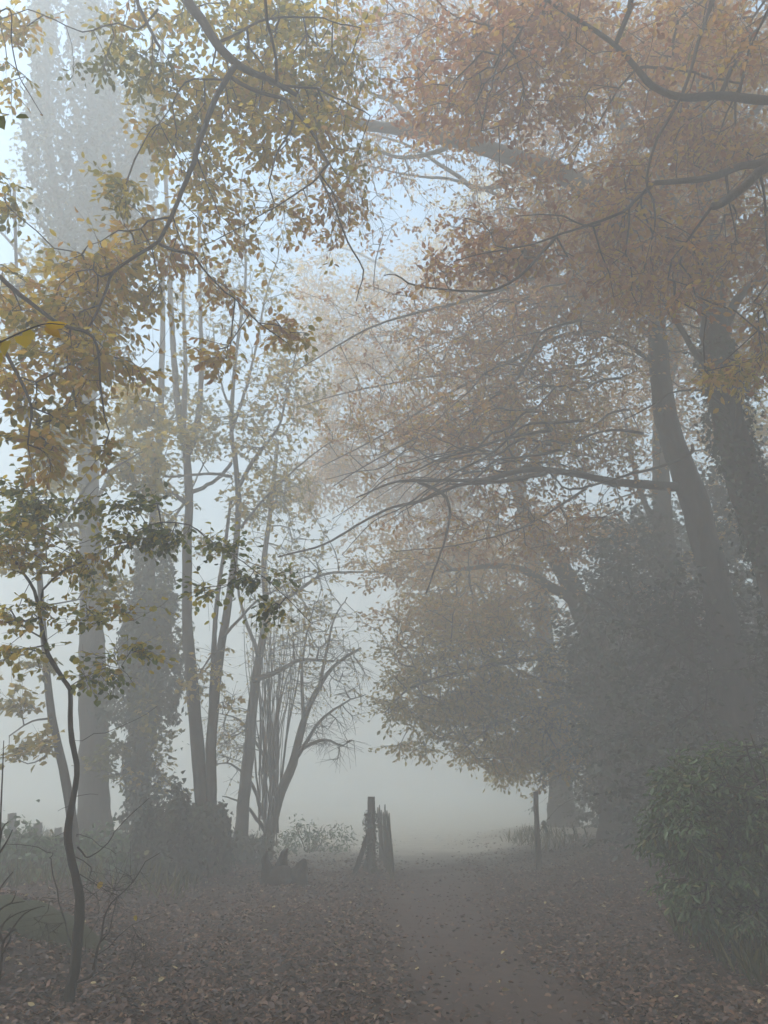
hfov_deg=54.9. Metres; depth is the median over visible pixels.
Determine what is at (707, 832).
laurel bush
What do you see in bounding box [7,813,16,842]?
fence post
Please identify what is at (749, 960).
grass
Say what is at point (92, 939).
mossy boulder
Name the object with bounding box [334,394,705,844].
beech tree
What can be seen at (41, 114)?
dark twig
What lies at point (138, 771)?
ivy clad tree
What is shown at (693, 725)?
holly tree
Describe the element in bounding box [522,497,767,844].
holly tree
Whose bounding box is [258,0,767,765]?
beech tree
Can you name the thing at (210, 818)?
twin stemmed tree
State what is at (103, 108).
ivy clad tree
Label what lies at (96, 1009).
fallen leaves
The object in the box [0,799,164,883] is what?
bramble bush
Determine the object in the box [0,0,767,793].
sky
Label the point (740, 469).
ivy clad beech
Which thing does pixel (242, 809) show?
leaning tree
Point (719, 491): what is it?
holly tree
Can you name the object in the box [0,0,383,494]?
beech tree
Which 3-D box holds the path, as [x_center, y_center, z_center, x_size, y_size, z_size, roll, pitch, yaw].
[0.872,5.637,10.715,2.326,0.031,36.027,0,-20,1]
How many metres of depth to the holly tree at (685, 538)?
21.36 m
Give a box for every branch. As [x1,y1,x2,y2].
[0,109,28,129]
[0,321,66,364]
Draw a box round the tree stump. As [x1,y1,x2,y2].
[259,848,308,886]
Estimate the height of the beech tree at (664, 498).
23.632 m
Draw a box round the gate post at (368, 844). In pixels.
[352,797,379,874]
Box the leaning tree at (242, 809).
[209,401,378,841]
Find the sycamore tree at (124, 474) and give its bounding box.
[0,187,200,876]
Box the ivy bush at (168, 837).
[118,741,208,884]
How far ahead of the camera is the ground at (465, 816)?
13.11 m
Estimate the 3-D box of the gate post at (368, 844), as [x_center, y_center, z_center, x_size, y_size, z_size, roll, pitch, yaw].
[-0.353,6.199,14.012,0.573,1.499,0.400,0,-20,0]
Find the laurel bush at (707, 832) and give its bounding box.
[623,731,767,953]
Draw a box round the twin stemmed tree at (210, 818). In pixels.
[86,28,351,877]
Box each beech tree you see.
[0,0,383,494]
[253,165,586,826]
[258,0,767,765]
[333,0,767,412]
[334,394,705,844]
[481,136,767,764]
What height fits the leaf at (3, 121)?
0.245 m
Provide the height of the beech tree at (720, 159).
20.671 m
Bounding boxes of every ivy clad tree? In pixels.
[0,0,197,845]
[71,208,225,839]
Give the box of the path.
[357,828,629,1023]
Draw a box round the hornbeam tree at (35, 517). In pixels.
[0,463,310,1004]
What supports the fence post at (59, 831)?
on the ground at (465, 816)
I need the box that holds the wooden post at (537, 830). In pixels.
[533,791,541,870]
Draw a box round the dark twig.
[0,8,42,115]
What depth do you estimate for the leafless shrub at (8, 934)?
4.98 m
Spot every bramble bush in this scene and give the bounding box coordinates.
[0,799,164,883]
[1,816,234,878]
[231,826,277,864]
[274,814,356,854]
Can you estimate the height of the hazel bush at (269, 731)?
6.270 m
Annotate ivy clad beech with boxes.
[560,0,767,748]
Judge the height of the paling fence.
1.298 m
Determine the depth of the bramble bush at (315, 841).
18.20 m
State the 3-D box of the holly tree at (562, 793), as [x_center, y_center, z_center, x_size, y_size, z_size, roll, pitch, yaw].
[6.767,6.313,21.965,5.836,6.648,5.761,0,-20,0]
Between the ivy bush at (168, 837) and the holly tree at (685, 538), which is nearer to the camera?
the ivy bush at (168, 837)
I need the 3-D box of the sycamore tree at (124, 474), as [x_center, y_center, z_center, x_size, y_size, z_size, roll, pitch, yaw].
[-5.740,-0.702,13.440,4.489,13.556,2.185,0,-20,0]
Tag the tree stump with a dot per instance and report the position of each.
(280, 872)
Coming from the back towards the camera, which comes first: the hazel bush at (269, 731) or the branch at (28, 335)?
the hazel bush at (269, 731)
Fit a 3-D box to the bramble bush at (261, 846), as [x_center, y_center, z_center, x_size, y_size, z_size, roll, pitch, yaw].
[-2.787,6.820,15.111,1.559,0.754,1.458,0,-20,0]
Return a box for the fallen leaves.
[0,825,767,1023]
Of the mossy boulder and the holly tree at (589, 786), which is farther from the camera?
the holly tree at (589, 786)
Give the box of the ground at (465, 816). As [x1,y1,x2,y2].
[0,793,767,1023]
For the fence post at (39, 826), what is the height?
0.597 m
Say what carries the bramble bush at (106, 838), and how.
on the ground at (465, 816)
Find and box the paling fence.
[377,805,394,880]
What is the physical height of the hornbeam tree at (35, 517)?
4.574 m
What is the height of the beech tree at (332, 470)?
28.827 m
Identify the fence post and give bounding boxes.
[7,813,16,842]
[33,822,42,836]
[55,827,61,836]
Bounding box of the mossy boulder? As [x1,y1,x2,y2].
[0,894,113,952]
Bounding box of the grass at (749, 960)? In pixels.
[0,823,767,988]
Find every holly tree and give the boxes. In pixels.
[511,632,635,827]
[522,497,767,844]
[543,578,701,838]
[553,491,767,828]
[566,553,767,866]
[628,424,767,736]
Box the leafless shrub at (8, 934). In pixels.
[0,741,44,978]
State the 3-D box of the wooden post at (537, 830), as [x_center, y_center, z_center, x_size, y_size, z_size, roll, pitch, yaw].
[2.930,6.175,14.141,0.138,1.567,0.099,0,-20,0]
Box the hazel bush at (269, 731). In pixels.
[188,587,386,859]

